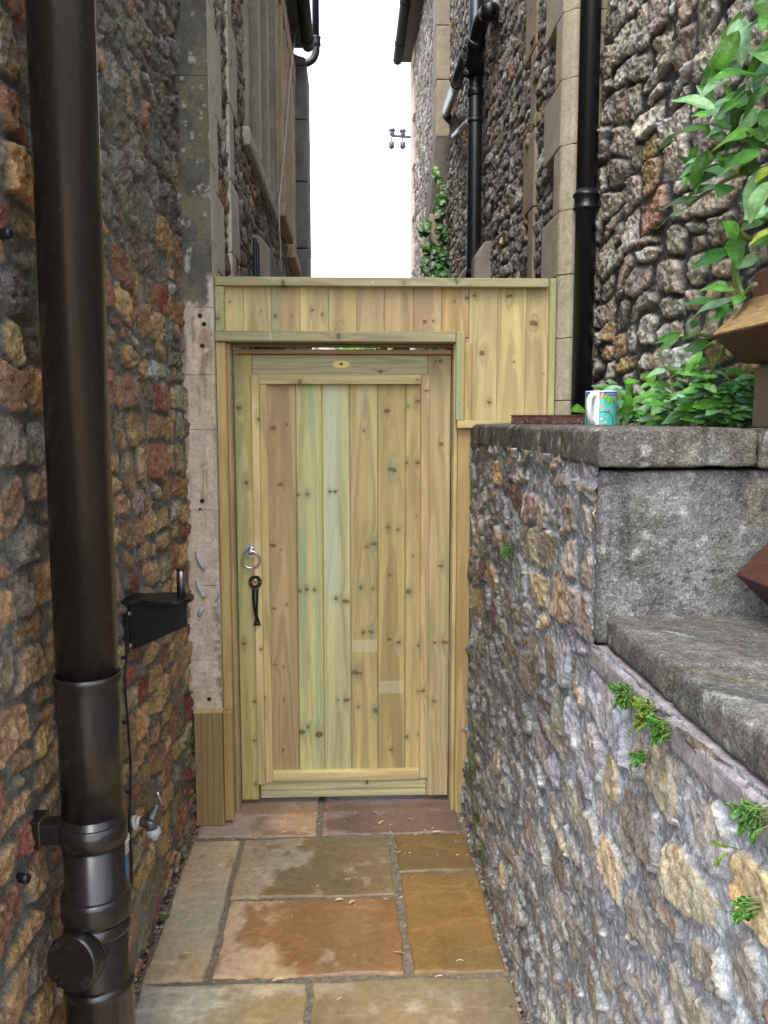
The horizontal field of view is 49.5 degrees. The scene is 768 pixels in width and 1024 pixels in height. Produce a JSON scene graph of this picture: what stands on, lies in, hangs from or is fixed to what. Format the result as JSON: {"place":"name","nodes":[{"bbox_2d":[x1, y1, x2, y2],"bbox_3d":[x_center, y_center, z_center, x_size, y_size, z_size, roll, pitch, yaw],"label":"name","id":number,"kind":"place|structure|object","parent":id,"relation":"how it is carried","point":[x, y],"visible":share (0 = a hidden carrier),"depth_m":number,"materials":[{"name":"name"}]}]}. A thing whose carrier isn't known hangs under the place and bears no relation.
{"place":"outdoors","nodes":[
{"label":"outdoors","id":0,"kind":"place"},
{"bbox_2d":[134,586,522,1023],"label":"path","id":1,"kind":"structure","parent":0,"point":[448,925],"depth_m":2.50,"materials":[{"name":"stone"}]},
{"bbox_2d":[160,914,169,920],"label":"fallen leaf","id":2,"kind":"object","parent":1,"relation":"on","point":[163,917],"visible":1,"depth_m":2.52,"materials":[{"name":"green plant"}]},
{"bbox_2d":[193,708,234,825],"bbox_3d":[-0.632,0.950,3.107,0.137,0.440,0.052,0,6,-2],"label":"timber boxing","id":3,"kind":"object","parent":1,"relation":"on","point":[215,801],"visible":1,"depth_m":3.09,"materials":[{"name":"brown wood"}]},
{"bbox_2d":[162,811,467,1011],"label":"wood shavings","id":4,"kind":"object","parent":1,"relation":"on","point":[277,978],"visible":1,"depth_m":2.72},
{"bbox_2d":[214,276,556,812],"bbox_3d":[0.010,0.158,3.141,1.232,2.025,0.127,0,6,-2],"label":"fence panel","id":5,"kind":"object","parent":1,"relation":"on","point":[503,362],"visible":0.92,"depth_m":3.05,"materials":[{"name":"brown wood"}]},
{"bbox_2d":[233,349,450,799],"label":"garden gate","id":6,"kind":"structure","parent":5,"relation":"attached to","point":[340,491],"depth_m":3.20,"materials":[{"name":"brown wood"}]},
{"bbox_2d":[134,608,522,1014],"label":"ground","id":7,"kind":"structure","parent":0,"point":[150,942],"depth_m":2.64,"materials":[{"name":"brown soil"}]},
{"bbox_2d":[0,0,313,1023],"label":"stone house","id":8,"kind":"structure","parent":7,"relation":"on","point":[194,108],"depth_m":2.45,"materials":[{"name":"brown stone"}]},
{"bbox_2d":[0,228,13,239],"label":"wall plug","id":9,"kind":"object","parent":8,"relation":"attached to","point":[6,233],"depth_m":1.40,"materials":[{"name":"black paint"}]},
{"bbox_2d":[16,872,30,884],"bbox_3d":[-0.638,0.645,1.469,0.028,0.018,0.018,2,6,14],"label":"wall plug","id":10,"kind":"object","parent":8,"relation":"attached to","point":[23,878],"depth_m":1.46,"materials":[{"name":"black paint"}]},
{"bbox_2d":[25,0,134,1023],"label":"soil pipe","id":11,"kind":"object","parent":8,"relation":"attached to","point":[90,967],"visible":0.99,"depth_m":1.45,"materials":[{"name":"brown plastic"}]},
{"bbox_2d":[120,620,132,929],"bbox_3d":[-0.648,0.664,2.078,0.016,0.798,0.105,0,6,-2],"label":"cable","id":12,"kind":"object","parent":8,"relation":"attached to","point":[129,791],"visible":0.85,"depth_m":2.11,"materials":[{"name":"black rubber"}]},
{"bbox_2d":[125,833,129,878],"bbox_3d":[-0.659,0.862,2.060,0.063,0.183,0.063,0,6,-2],"label":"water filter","id":13,"kind":"object","parent":8,"relation":"attached to","point":[127,851],"visible":0.12,"depth_m":2.05,"materials":[{"name":"blue plastic"}]},
{"bbox_2d":[127,790,163,840],"bbox_3d":[-0.625,0.783,2.153,0.113,0.137,0.039,0,6,-2],"label":"garden tap","id":14,"kind":"object","parent":8,"relation":"attached to","point":[148,823],"visible":0.96,"depth_m":2.14,"materials":[{"name":"silver metal"}]},
{"bbox_2d":[120,568,193,652],"bbox_3d":[-0.597,0.257,2.219,0.180,0.214,0.118,0,6,-2],"label":"wall bracket","id":15,"kind":"object","parent":8,"relation":"attached to","point":[148,617],"depth_m":2.19,"materials":[{"name":"black metal"}]},
{"bbox_2d":[195,551,205,569],"bbox_3d":[-0.667,0.178,3.036,0.039,0.068,0.018,0,6,-2],"label":"foam strip","id":16,"kind":"object","parent":8,"relation":"attached to","point":[200,561],"visible":1,"depth_m":3.03,"materials":[{"name":"grey plastic"}]},
{"bbox_2d":[195,580,205,597],"bbox_3d":[-0.669,0.282,3.047,0.040,0.068,0.018,0,6,-2],"label":"foam strip","id":17,"kind":"object","parent":8,"relation":"attached to","point":[200,589],"visible":1,"depth_m":3.04,"materials":[{"name":"grey plastic"}]},
{"bbox_2d":[197,605,205,616],"bbox_3d":[-0.670,0.364,3.056,0.034,0.043,0.018,0,6,-2],"label":"foam strip","id":18,"kind":"object","parent":8,"relation":"attached to","point":[201,610],"visible":1,"depth_m":3.05,"materials":[{"name":"grey plastic"}]},
{"bbox_2d":[253,238,260,348],"bbox_3d":[-0.638,-0.765,4.219,0.033,1.209,0.022,0,6,-2],"label":"drain stub","id":19,"kind":"object","parent":8,"relation":"attached to","point":[256,263],"visible":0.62,"depth_m":4.16,"materials":[{"name":"black paint"}]},
{"bbox_2d":[240,0,277,223],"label":"window","id":20,"kind":"structure","parent":8,"relation":"in","point":[258,28],"depth_m":4.56,"materials":[{"name":"stone"}]},
{"bbox_2d":[275,0,293,243],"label":"window","id":21,"kind":"structure","parent":8,"relation":"in","point":[281,35],"depth_m":6.00,"materials":[{"name":"stone"}]},
{"bbox_2d":[278,30,295,273],"bbox_3d":[-0.731,-3.144,6.618,0.010,3.055,2.769,0,6,-2],"label":"white cable","id":22,"kind":"object","parent":8,"relation":"attached to","point":[283,158],"visible":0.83,"depth_m":5.72,"materials":[{"name":"grey plastic"}]},
{"bbox_2d":[286,19,300,276],"bbox_3d":[-0.841,-3.002,7.064,0.212,1.822,0.952,0,6,-2],"label":"window","id":23,"kind":"structure","parent":8,"relation":"in","point":[293,259],"depth_m":7.01,"materials":[{"name":"stone"}]},
{"bbox_2d":[306,0,320,66],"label":"vent pipe","id":24,"kind":"object","parent":8,"relation":"attached to","point":[312,59],"visible":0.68,"depth_m":8.19,"materials":[{"name":"black paint"}]},
{"bbox_2d":[134,814,529,1023],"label":"grit","id":25,"kind":"object","parent":7,"relation":"on","point":[158,932],"visible":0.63,"depth_m":2.47,"materials":[{"name":"grey gravel"}]},
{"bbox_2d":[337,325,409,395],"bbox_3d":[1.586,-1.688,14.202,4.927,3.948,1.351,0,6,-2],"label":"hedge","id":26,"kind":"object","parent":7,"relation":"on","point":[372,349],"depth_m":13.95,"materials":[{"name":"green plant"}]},
{"bbox_2d":[393,0,767,607],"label":"stone house","id":27,"kind":"structure","parent":7,"relation":"on","point":[656,56],"depth_m":2.90,"materials":[{"name":"stone"}]},
{"bbox_2d":[389,128,409,148],"bbox_3d":[0.209,-4.610,10.299,0.296,0.241,0.080,0,6,-2],"label":"insulator bracket","id":28,"kind":"object","parent":27,"relation":"attached to","point":[402,135],"visible":0.99,"depth_m":10.28,"materials":[{"name":"grey ceramic"}]},
{"bbox_2d":[416,165,450,349],"bbox_3d":[0.377,-1.006,6.935,0.329,3.498,0.859,0,6,-2],"label":"ivy","id":29,"kind":"object","parent":27,"relation":"attached to","point":[435,260],"visible":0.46,"depth_m":6.46,"materials":[{"name":"green plant"}]},
{"bbox_2d":[451,119,467,138],"bbox_3d":[0.492,-2.474,5.409,0.100,0.385,1.390,0,6,4],"label":"waste pipe","id":30,"kind":"object","parent":27,"relation":"attached to","point":[461,127],"visible":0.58,"depth_m":5.29,"materials":[{"name":"grey plastic"}]},
{"bbox_2d":[441,0,499,338],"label":"soil stack","id":31,"kind":"object","parent":27,"relation":"attached to","point":[470,66],"visible":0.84,"depth_m":4.69,"materials":[{"name":"black metal"}]},
{"bbox_2d":[571,0,601,414],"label":"downpipe","id":32,"kind":"object","parent":27,"relation":"attached to","point":[587,201],"visible":0.78,"depth_m":2.89,"materials":[{"name":"black metal"}]},
{"bbox_2d":[460,423,767,1023],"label":"garden wall","id":33,"kind":"structure","parent":7,"relation":"on","point":[613,891],"depth_m":1.51,"materials":[{"name":"stone"}]},
{"bbox_2d":[500,542,513,559],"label":"wall fern","id":34,"kind":"object","parent":33,"relation":"attached to","point":[508,549],"depth_m":2.24,"materials":[{"name":"green plant"}]},
{"bbox_2d":[510,415,584,424],"bbox_3d":[0.512,-0.277,2.508,0.254,0.030,0.064,2,7,21],"label":"rusty plate","id":35,"kind":"object","parent":33,"relation":"on","point":[551,419],"visible":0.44,"depth_m":2.48,"materials":[{"name":"metal"}]},
{"bbox_2d":[585,391,616,424],"bbox_3d":[0.551,-0.265,2.129,0.092,0.088,0.097,0,6,-2],"label":"mug","id":36,"kind":"object","parent":33,"relation":"on","point":[600,407],"visible":0.98,"depth_m":2.10,"materials":[{"name":"ceramic"}]},
{"bbox_2d":[607,681,633,710],"bbox_3d":[0.373,0.289,1.303,0.032,0.054,0.069,0,6,-2],"label":"wall fern","id":37,"kind":"object","parent":33,"relation":"attached to","point":[623,697],"depth_m":1.30,"materials":[{"name":"green plant"}]},
{"bbox_2d":[628,750,650,767],"bbox_3d":[0.377,0.363,1.228,0.030,0.026,0.027,0,6,-2],"label":"wall fern","id":38,"kind":"object","parent":33,"relation":"attached to","point":[640,759],"depth_m":1.23,"materials":[{"name":"green plant"}]},
{"bbox_2d":[631,696,656,733],"bbox_3d":[0.375,0.294,1.210,0.035,0.048,0.050,0,6,-2],"label":"wall fern","id":39,"kind":"object","parent":33,"relation":"attached to","point":[641,713],"depth_m":1.21,"materials":[{"name":"green plant"}]},
{"bbox_2d":[646,713,673,746],"bbox_3d":[0.378,0.301,1.152,0.034,0.049,0.059,0,6,-2],"label":"wall fern","id":40,"kind":"object","parent":33,"relation":"attached to","point":[657,725],"depth_m":1.14,"materials":[{"name":"green plant"}]},
{"bbox_2d":[710,840,737,867],"bbox_3d":[0.388,0.389,0.951,0.032,0.033,0.008,0,6,-2],"label":"wall fern","id":41,"kind":"object","parent":33,"relation":"attached to","point":[717,861],"depth_m":0.95,"materials":[{"name":"green plant"}]},
{"bbox_2d":[713,269,767,427],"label":"timber post","id":42,"kind":"object","parent":33,"relation":"on","point":[740,334],"visible":1,"depth_m":1.55,"materials":[{"name":"brown wood"}]},
{"bbox_2d":[729,896,762,923],"bbox_3d":[0.389,0.429,0.898,0.035,0.026,0.029,0,6,-2],"label":"wall fern","id":43,"kind":"object","parent":33,"relation":"attached to","point":[747,909],"depth_m":0.89,"materials":[{"name":"green plant"}]},
{"bbox_2d":[727,798,767,844],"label":"wall fern","id":44,"kind":"object","parent":33,"relation":"attached to","point":[748,814],"depth_m":0.88,"materials":[{"name":"green plant"}]},
{"bbox_2d":[736,543,767,604],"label":"timber beam","id":45,"kind":"structure","parent":33,"relation":"on","point":[752,573],"depth_m":1.46,"materials":[{"name":"brown wood"}]},
{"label":"planting soil","id":46,"kind":"structure","parent":33,"relation":"on","visible":0},
{"bbox_2d":[571,361,767,427],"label":"bramble","id":47,"kind":"object","parent":46,"relation":"on","point":[726,403],"visible":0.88,"depth_m":1.78,"materials":[{"name":"green plant"}]},
{"bbox_2d":[669,377,680,391],"bbox_3d":[0.672,-0.263,1.890,0.075,0.085,0.017,-5,8,-38],"label":"dry stick","id":48,"kind":"object","parent":47,"relation":"on","point":[676,389],"visible":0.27,"depth_m":1.87,"materials":[{"name":"brown wood"}]},
{"bbox_2d":[654,0,767,399],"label":"climbing shrub","id":49,"kind":"object","parent":46,"relation":"in","point":[731,111],"visible":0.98,"depth_m":1.55,"materials":[{"name":"green plant"}]},
{"bbox_2d":[294,0,410,277],"label":"sky","id":50,"kind":"structure","parent":0,"point":[357,92],"materials":[{"name":"white"}]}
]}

